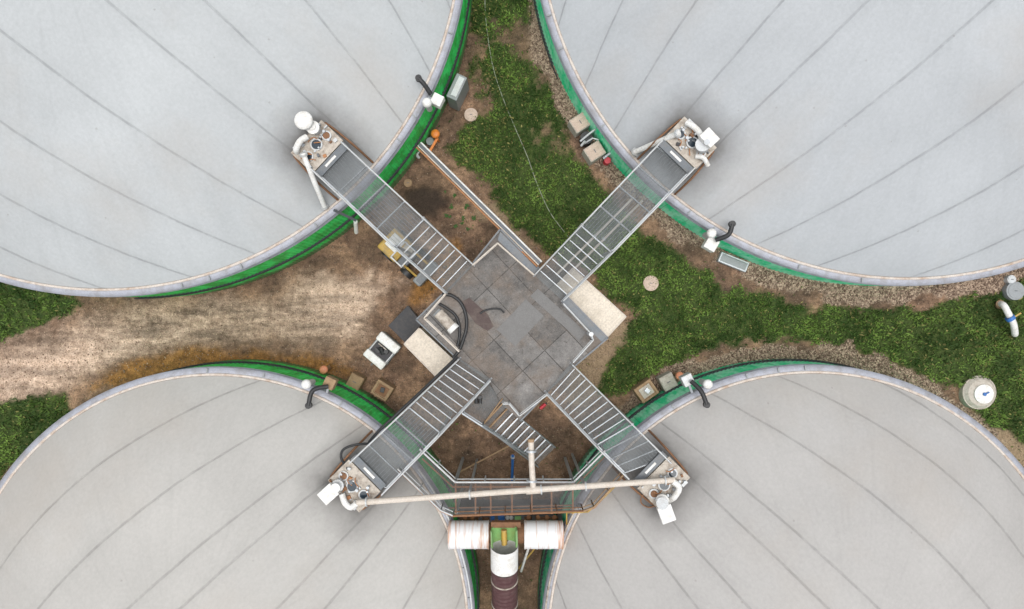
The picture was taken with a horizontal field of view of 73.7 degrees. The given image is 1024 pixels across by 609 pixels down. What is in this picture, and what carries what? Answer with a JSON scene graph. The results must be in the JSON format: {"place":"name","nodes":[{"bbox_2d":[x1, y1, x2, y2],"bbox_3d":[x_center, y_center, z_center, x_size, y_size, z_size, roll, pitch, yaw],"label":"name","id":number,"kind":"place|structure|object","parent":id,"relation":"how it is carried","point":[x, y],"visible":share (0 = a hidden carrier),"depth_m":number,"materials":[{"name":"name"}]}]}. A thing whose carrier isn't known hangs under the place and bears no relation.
{"place":"outdoors","nodes":[
{"label":"outdoors","id":0,"kind":"place"},
{"bbox_2d":[0,0,1023,608],"bbox_3d":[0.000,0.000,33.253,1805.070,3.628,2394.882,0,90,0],"label":"ground","id":1,"kind":"structure","parent":0,"point":[430,198],"depth_m":34.09,"materials":[{"name":"soil"}]},
{"bbox_2d":[0,0,472,298],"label":"digester tank","id":2,"kind":"object","parent":1,"relation":"on","point":[146,148],"visible":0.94,"depth_m":28.92,"materials":[{"name":"fabric"}]},
{"bbox_2d":[291,111,373,200],"bbox_3d":[-8.126,-6.553,29.495,2.954,2.770,2.420,43,90,0],"label":"service box","id":3,"kind":"object","parent":2,"relation":"on","point":[322,146],"visible":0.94,"depth_m":29.05,"materials":[{"name":"metal"}]},
{"bbox_2d":[299,151,328,209],"bbox_3d":[-8.552,-5.360,29.690,0.426,2.200,2.256,-11,90,0],"label":"drain pipe","id":4,"kind":"object","parent":3,"relation":"attached to","point":[324,205],"visible":1,"depth_m":29.01,"materials":[{"name":"white paint"}]},
{"bbox_2d":[415,74,444,111],"bbox_3d":[-3.847,-9.318,30.492,1.508,1.304,0.974,38,90,0],"label":"relief valve","id":5,"kind":"object","parent":2,"relation":"attached to","point":[436,100],"visible":1,"depth_m":30.33,"materials":[{"name":"white metal"}]},
{"bbox_2d":[446,73,468,110],"bbox_3d":[-2.689,-10.571,34.025,0.550,1.850,1.250,25,90,0],"label":"wall cabinet","id":6,"kind":"object","parent":2,"relation":"attached to","point":[457,92],"depth_m":33.16,"materials":[{"name":"grey metal"}]},
{"bbox_2d":[0,359,479,608],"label":"digester tank","id":7,"kind":"object","parent":1,"relation":"on","point":[199,486],"visible":0.89,"depth_m":29.17,"materials":[{"name":"fabric"}]},
{"bbox_2d":[301,375,338,408],"bbox_3d":[-8.563,3.900,30.492,1.387,1.305,1.384,0,90,0],"label":"relief valve","id":8,"kind":"object","parent":7,"relation":"attached to","point":[329,383],"visible":1,"depth_m":30.21,"materials":[{"name":"grey metal"}]},
{"bbox_2d":[317,430,396,511],"bbox_3d":[-6.505,7.511,29.505,2.849,2.749,2.420,-44,90,0],"label":"service box","id":9,"kind":"object","parent":7,"relation":"on","point":[354,481],"visible":0.94,"depth_m":29.05,"materials":[{"name":"metal"}]},
{"bbox_2d":[340,442,368,464],"bbox_3d":[-6.875,6.298,29.358,0.764,0.587,1.379,40,90,0],"label":"hose","id":10,"kind":"object","parent":9,"relation":"attached to","point":[349,446],"visible":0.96,"depth_m":29.36,"materials":[{"name":"black rubber"}]},
{"bbox_2d":[418,469,472,608],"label":"pipe run","id":11,"kind":"object","parent":7,"relation":"attached to","point":[448,518],"visible":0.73,"depth_m":30.81,"materials":[{"name":"metal"}]},
{"bbox_2d":[448,504,571,508],"bbox_3d":[-0.857,9.194,31.500,7.687,0.080,1.124,9,90,0],"label":"pipe run","id":12,"kind":"object","parent":7,"relation":"attached to","point":[510,506],"visible":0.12,"depth_m":31.47,"materials":[{"name":"metal"}]},
{"bbox_2d":[319,366,330,373],"bbox_3d":[-9.383,3.254,34.450,0.420,1.100,0.420,0,90,0],"label":"marker post","id":13,"kind":"object","parent":1,"relation":"on","point":[323,369],"visible":1,"depth_m":33.94,"materials":[{"name":"orange plastic"}]},
{"bbox_2d":[333,209,357,233],"bbox_3d":[-7.797,-3.866,32.938,0.874,4.146,0.649,24,90,0],"label":"sampling pipe","id":14,"kind":"object","parent":1,"relation":"on","point":[355,221],"visible":1,"depth_m":31.84,"materials":[{"name":"grey metal"}]},
{"bbox_2d":[346,371,366,389],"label":"shaft box","id":15,"kind":"object","parent":1,"relation":"on","point":[356,380],"visible":0.99,"depth_m":34.16,"materials":[{"name":"beige concrete"}]},
{"bbox_2d":[363,331,401,369],"bbox_3d":[-6.587,2.402,34.483,1.260,1.034,1.767,40,90,0],"label":"utility trailer","id":16,"kind":"object","parent":1,"relation":"on","point":[382,351],"visible":1,"depth_m":34.02,"materials":[{"name":"grey metal"}]},
{"bbox_2d":[371,377,396,401],"bbox_3d":[-6.508,4.300,34.645,0.920,1.110,0.800,32,90,0],"label":"shaft box","id":17,"kind":"object","parent":1,"relation":"on","point":[383,389],"visible":1,"depth_m":34.18,"materials":[{"name":"beige concrete"}]},
{"bbox_2d":[311,141,474,293],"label":"walkway","id":18,"kind":"structure","parent":1,"relation":"on","point":[398,240],"depth_m":29.20,"materials":[{"name":"metal"}]},
{"bbox_2d":[388,306,420,341],"bbox_3d":[-5.306,0.974,34.690,1.187,0.820,1.450,44,90,0],"label":"dark tank","id":19,"kind":"object","parent":1,"relation":"on","point":[404,325],"visible":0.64,"depth_m":34.28,"materials":[{"name":"metal"}]},
{"bbox_2d":[404,179,411,186],"bbox_3d":[-5.317,-6.210,35.020,0.420,0.360,0.420,0,90,0],"label":"manhole","id":20,"kind":"object","parent":1,"relation":"on","point":[407,182],"visible":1,"depth_m":34.86,"materials":[{"name":"beige concrete"}]},
{"bbox_2d":[378,228,438,286],"bbox_3d":[-5.204,-2.370,33.985,2.850,2.030,1.580,43,90,0],"label":"wheel loader","id":21,"kind":"object","parent":1,"relation":"on","point":[389,252],"visible":0.8,"depth_m":34.05,"materials":[{"name":"yellow paint"}]},
{"bbox_2d":[349,357,491,495],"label":"walkway","id":22,"kind":"structure","parent":1,"relation":"on","point":[404,468],"depth_m":29.20,"materials":[{"name":"metal"}]},
{"bbox_2d":[368,356,457,442],"bbox_3d":[-4.315,4.109,29.521,5.297,1.283,0.198,-44,90,0],"label":"handrail","id":23,"kind":"object","parent":22,"relation":"attached to","point":[411,400],"visible":0.98,"depth_m":29.18,"materials":[{"name":"grey metal"}]},
{"bbox_2d":[416,137,439,159],"bbox_3d":[-4.314,-7.943,34.620,0.692,0.760,1.405,30,90,0],"label":"orange frame","id":24,"kind":"object","parent":1,"relation":"on","point":[431,142],"visible":0.88,"depth_m":34.50,"materials":[{"name":"metal"}]},
{"bbox_2d":[404,328,452,375],"bbox_3d":[-3.957,2.300,33.727,2.320,2.745,1.195,44,90,0],"label":"container","id":25,"kind":"object","parent":1,"relation":"on","point":[431,353],"visible":0.83,"depth_m":32.40,"materials":[{"name":"beige paint"}]},
{"bbox_2d":[431,129,439,138],"bbox_3d":[-3.821,-8.513,34.450,0.440,1.100,0.440,0,90,0],"label":"marker post","id":26,"kind":"object","parent":1,"relation":"on","point":[435,133],"visible":0.98,"depth_m":33.94,"materials":[{"name":"orange plastic"}]},
{"bbox_2d":[464,108,477,121],"bbox_3d":[-2.094,-9.694,34.985,0.680,0.360,0.680,0,90,0],"label":"manhole","id":27,"kind":"object","parent":1,"relation":"on","point":[469,113],"visible":0.99,"depth_m":34.83,"materials":[{"name":"concrete"}]},
{"bbox_2d":[416,142,541,266],"bbox_3d":[-1.575,-4.648,32.780,0.387,4.439,8.007,-45,90,0],"label":"pipe rack","id":28,"kind":"object","parent":1,"relation":"on","point":[473,198],"visible":1,"depth_m":31.31,"materials":[{"name":"silver metal"}]},
{"bbox_2d":[490,527,517,608],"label":"feed conveyor","id":29,"kind":"object","parent":1,"relation":"on","point":[504,571],"visible":1,"depth_m":29.97,"materials":[{"name":"metal"}]},
{"bbox_2d":[448,497,563,549],"bbox_3d":[-0.312,10.268,32.500,5.291,5.100,1.426,0,90,0],"label":"mixing drum","id":30,"kind":"object","parent":1,"relation":"on","point":[533,533],"visible":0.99,"depth_m":30.20,"materials":[{"name":"metal"}]},
{"bbox_2d":[457,500,557,519],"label":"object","id":31,"kind":"object","parent":1,"relation":"on","point":[467,503],"visible":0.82,"depth_m":33.30,"materials":[{"name":"grey paint"}]},
{"bbox_2d":[462,391,555,467],"bbox_3d":[0.150,5.953,32.319,5.021,5.105,1.749,44,90,0],"label":"access stair","id":32,"kind":"object","parent":1,"relation":"on","point":[516,448],"visible":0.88,"depth_m":31.87,"materials":[{"name":"metal"}]},
{"bbox_2d":[474,395,481,403],"bbox_3d":[-1.527,4.264,30.687,0.342,0.375,0.397,0,90,0],"label":"work boot","id":33,"kind":"object","parent":32,"relation":"on","point":[477,399],"visible":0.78,"depth_m":30.71,"materials":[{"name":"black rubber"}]},
{"bbox_2d":[397,444,623,516],"bbox_3d":[-0.066,7.757,32.005,9.994,5.989,3.234,0,90,0],"label":"catwalk","id":34,"kind":"object","parent":1,"relation":"on","point":[463,483],"visible":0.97,"depth_m":29.55,"materials":[{"name":"grey metal"}]},
{"bbox_2d":[0,0,1023,608],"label":"grass","id":35,"kind":"structure","parent":1,"relation":"on","point":[668,284],"depth_m":33.25,"materials":[{"name":"green plant"}]},
{"bbox_2d":[416,229,607,420],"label":"control building","id":36,"kind":"structure","parent":1,"relation":"on","point":[531,343],"depth_m":30.80,"materials":[{"name":"concrete"}]},
{"bbox_2d":[433,309,458,333],"bbox_3d":[-2.972,0.706,30.488,0.540,0.615,1.201,-43,90,0],"label":"gas blower","id":37,"kind":"object","parent":36,"relation":"on","point":[446,321],"visible":1,"depth_m":30.24,"materials":[{"name":"white paint"}]},
{"bbox_2d":[439,303,460,346],"bbox_3d":[-2.641,0.825,30.710,0.602,0.130,2.163,-23,90,0],"label":"hose","id":38,"kind":"object","parent":36,"relation":"on","point":[457,320],"visible":0.99,"depth_m":30.66,"materials":[{"name":"black rubber"}]},
{"bbox_2d":[442,293,467,357],"bbox_3d":[-2.440,0.911,30.710,1.004,0.150,3.041,-9,90,0],"label":"hose","id":39,"kind":"object","parent":36,"relation":"on","point":[458,300],"visible":0.91,"depth_m":30.65,"materials":[{"name":"black rubber"}]},
{"bbox_2d":[480,308,504,313],"bbox_3d":[-0.889,0.286,30.710,1.145,0.080,0.274,-2,90,0],"label":"hose","id":40,"kind":"object","parent":36,"relation":"on","point":[481,312],"visible":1,"depth_m":30.68,"materials":[{"name":"black rubber"}]},
{"bbox_2d":[0,0,1023,596],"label":"gravel","id":41,"kind":"structure","parent":1,"relation":"on","point":[536,44],"depth_m":33.38,"materials":[{"name":"beige gravel"}]},
{"bbox_2d":[673,372,682,379],"bbox_3d":[8.144,3.464,33.566,0.400,1.100,0.400,0,90,0],"label":"marker post","id":42,"kind":"object","parent":41,"relation":"on","point":[676,374],"visible":0.69,"depth_m":33.07,"materials":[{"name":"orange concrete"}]},
{"bbox_2d":[511,455,514,480],"bbox_3d":[0.035,8.206,34.250,0.218,1.407,1.621,0,90,0],"label":"standpipe","id":43,"kind":"object","parent":1,"relation":"on","point":[512,465],"visible":0.9,"depth_m":34.05,"materials":[{"name":"blue metal"}]},
{"bbox_2d":[356,433,674,506],"bbox_3d":[0.091,6.877,31.701,13.338,6.597,2.308,-4,90,0],"label":"gas pipe","id":44,"kind":"object","parent":1,"relation":"on","point":[532,488],"visible":1,"depth_m":28.52,"materials":[{"name":"white metal"}]},
{"bbox_2d":[460,446,509,472],"bbox_3d":[-1.377,7.688,34.000,3.050,0.887,0.090,-31,90,0],"label":"brace pole","id":45,"kind":"object","parent":44,"relation":"attached to","point":[494,453],"visible":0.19,"depth_m":33.95,"materials":[{"name":"beige"}]},
{"bbox_2d":[520,549,528,571],"bbox_3d":[0.600,11.947,32.000,0.120,2.083,1.998,10,90,0],"label":"support pole","id":46,"kind":"object","parent":1,"relation":"on","point":[524,560],"visible":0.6,"depth_m":32.01,"materials":[{"name":"white metal"}]},
{"bbox_2d":[518,549,534,568],"bbox_3d":[0.683,11.908,32.000,0.080,2.054,1.871,23,90,0],"label":"support pole","id":47,"kind":"object","parent":1,"relation":"on","point":[531,552],"visible":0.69,"depth_m":31.70,"materials":[{"name":"yellow metal"}]},
{"bbox_2d":[485,4,568,236],"bbox_3d":[0.255,-9.592,34.002,0.923,1.547,13.519,-18,90,0],"label":"garden hose","id":48,"kind":"object","parent":1,"relation":"on","point":[516,130],"visible":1,"depth_m":34.06,"materials":[{"name":"green rubber"}]},
{"bbox_2d":[567,112,589,137],"bbox_3d":[3.240,-8.640,32.866,0.860,1.175,0.720,-33,90,0],"label":"control box","id":49,"kind":"object","parent":1,"relation":"on","point":[578,125],"visible":0.89,"depth_m":32.31,"materials":[{"name":"concrete"}]},
{"bbox_2d":[579,129,598,146],"bbox_3d":[3.598,-7.942,32.650,0.906,1.200,0.650,-18,90,0],"label":"valve stand","id":50,"kind":"object","parent":1,"relation":"on","point":[586,138],"visible":0.98,"depth_m":32.55,"materials":[{"name":"metal"}]},
{"bbox_2d":[557,268,625,336],"bbox_3d":[3.678,-0.119,33.578,3.456,3.045,1.314,43,90,0],"label":"container","id":51,"kind":"object","parent":1,"relation":"on","point":[604,314],"visible":0.8,"depth_m":32.10,"materials":[{"name":"beige metal"}]},
{"bbox_2d":[582,140,605,165],"bbox_3d":[3.924,-7.272,32.862,0.860,1.175,0.720,-33,90,0],"label":"control box","id":52,"kind":"object","parent":1,"relation":"on","point":[594,152],"visible":0.95,"depth_m":32.31,"materials":[{"name":"concrete"}]},
{"bbox_2d":[603,152,610,165],"bbox_3d":[4.705,-7.065,32.817,0.680,0.867,0.417,-36,90,0],"label":"hose reel","id":53,"kind":"object","parent":1,"relation":"on","point":[607,160],"visible":0.85,"depth_m":32.75,"materials":[{"name":"red paint"}]},
{"bbox_2d":[544,362,671,479],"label":"walkway","id":54,"kind":"structure","parent":1,"relation":"on","point":[589,436],"depth_m":29.22,"materials":[{"name":"metal"}]},
{"bbox_2d":[533,140,695,301],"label":"walkway","id":55,"kind":"structure","parent":1,"relation":"on","point":[631,194],"depth_m":29.19,"materials":[{"name":"metal"}]},
{"bbox_2d":[557,198,632,273],"bbox_3d":[3.881,-3.205,32.000,0.170,0.170,5.136,45,90,0],"label":"gas pipe","id":56,"kind":"object","parent":55,"relation":"attached to","point":[592,238],"visible":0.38,"depth_m":31.96,"materials":[{"name":"grey metal"}]},
{"bbox_2d":[565,200,642,277],"bbox_3d":[4.322,-3.072,32.100,0.170,0.170,5.152,45,90,0],"label":"gas pipe","id":57,"kind":"object","parent":55,"relation":"attached to","point":[602,240],"visible":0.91,"depth_m":32.05,"materials":[{"name":"grey metal"}]},
{"bbox_2d":[631,377,658,403],"bbox_3d":[6.602,4.252,33.966,0.980,1.110,0.850,-35,90,0],"label":"shaft box","id":58,"kind":"object","parent":1,"relation":"on","point":[644,390],"visible":0.99,"depth_m":33.50,"materials":[{"name":"beige concrete"}]},
{"bbox_2d":[643,276,658,290],"bbox_3d":[6.749,-1.033,33.281,0.740,0.360,0.740,0,90,0],"label":"manhole","id":59,"kind":"object","parent":1,"relation":"on","point":[647,282],"visible":0.99,"depth_m":33.12,"materials":[{"name":"concrete"}]},
{"bbox_2d":[655,371,677,391],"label":"shaft box","id":60,"kind":"object","parent":1,"relation":"on","point":[666,380],"visible":1,"depth_m":33.36,"materials":[{"name":"concrete"}]},
{"bbox_2d":[716,252,748,272],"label":"wall cabinet","id":61,"kind":"structure","parent":1,"relation":"on","point":[738,264],"depth_m":32.93,"materials":[{"name":"metal"}]},
{"bbox_2d":[533,0,1023,285],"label":"digester tank","id":62,"kind":"object","parent":1,"relation":"on","point":[871,142],"visible":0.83,"depth_m":28.94,"materials":[{"name":"fabric"}]},
{"bbox_2d":[637,117,719,194],"bbox_3d":[7.328,-6.550,29.467,2.382,2.817,2.418,-44,90,0],"label":"service box","id":63,"kind":"object","parent":62,"relation":"on","point":[691,148],"visible":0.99,"depth_m":29.05,"materials":[{"name":"metal"}]},
{"bbox_2d":[631,129,680,155],"bbox_3d":[6.225,-7.001,29.600,1.844,2.175,0.372,-14,90,0],"label":"drain pipe","id":64,"kind":"object","parent":63,"relation":"attached to","point":[676,133],"visible":0.99,"depth_m":29.43,"materials":[{"name":"white paint"}]},
{"bbox_2d":[701,221,735,252],"bbox_3d":[9.147,-3.166,30.493,0.934,1.306,1.586,41,90,0],"label":"relief valve","id":65,"kind":"object","parent":62,"relation":"attached to","point":[711,242],"visible":1,"depth_m":30.30,"materials":[{"name":"white metal"}]},
{"bbox_2d":[537,359,1023,608],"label":"digester tank","id":66,"kind":"object","parent":1,"relation":"on","point":[814,484],"visible":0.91,"depth_m":29.18,"materials":[{"name":"fabric"}]},
{"bbox_2d":[422,456,604,487],"bbox_3d":[0.105,7.688,31.450,8.531,0.090,1.511,0,90,0],"label":"pipe run","id":67,"kind":"object","parent":66,"relation":"attached to","point":[439,474],"visible":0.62,"depth_m":31.41,"materials":[{"name":"metal"}]},
{"bbox_2d":[545,506,576,608],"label":"pipe run","id":68,"kind":"object","parent":66,"relation":"attached to","point":[566,528],"visible":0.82,"depth_m":30.81,"materials":[{"name":"grey metal"}]},
{"bbox_2d":[566,487,614,524],"bbox_3d":[3.238,8.831,30.595,0.969,2.057,3.596,37,90,0],"label":"pipe run","id":69,"kind":"object","parent":66,"relation":"attached to","point":[588,510],"visible":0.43,"depth_m":29.98,"materials":[{"name":"yellow paint"}]},
{"bbox_2d":[612,430,689,524],"bbox_3d":[6.315,7.458,29.495,2.420,2.762,2.771,-45,90,0],"label":"service box","id":70,"kind":"object","parent":66,"relation":"on","point":[661,497],"visible":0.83,"depth_m":29.05,"materials":[{"name":"metal"}]},
{"bbox_2d":[640,494,654,507],"bbox_3d":[5.836,8.452,29.361,0.614,0.374,0.733,-32,90,0],"label":"hose","id":71,"kind":"object","parent":70,"relation":"attached to","point":[643,504],"visible":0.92,"depth_m":29.45,"materials":[{"name":"rubber"}]},
{"bbox_2d":[679,372,712,407],"bbox_3d":[8.381,3.668,30.493,0.983,1.306,1.666,-41,90,0],"label":"relief valve","id":72,"kind":"object","parent":66,"relation":"attached to","point":[686,379],"visible":1,"depth_m":30.22,"materials":[{"name":"white metal"}]},
{"bbox_2d":[959,376,995,408],"bbox_3d":[22.140,4.169,32.397,1.640,0.705,1.640,0,90,0],"label":"concrete well","id":73,"kind":"object","parent":1,"relation":"on","point":[978,392],"visible":0.94,"depth_m":32.19,"materials":[{"name":"white paint"}]},
{"bbox_2d":[995,300,1021,336],"bbox_3d":[22.751,0.712,31.240,0.638,1.054,1.988,-29,90,0],"label":"bent pipe","id":74,"kind":"object","parent":1,"relation":"on","point":[1010,317],"visible":1,"depth_m":30.91,"materials":[{"name":"white paint"}]},
{"bbox_2d":[1003,275,1015,283],"bbox_3d":[22.886,-1.148,31.461,0.400,0.490,0.400,0,90,0],"label":"vent cap","id":75,"kind":"object","parent":1,"relation":"on","point":[1009,279],"visible":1,"depth_m":31.26,"materials":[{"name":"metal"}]},
{"bbox_2d":[1002,282,1023,299],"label":"manhole","id":76,"kind":"object","parent":1,"relation":"on","point":[1013,291],"visible":0.97,"depth_m":31.22,"materials":[{"name":"grey concrete"}]}
]}

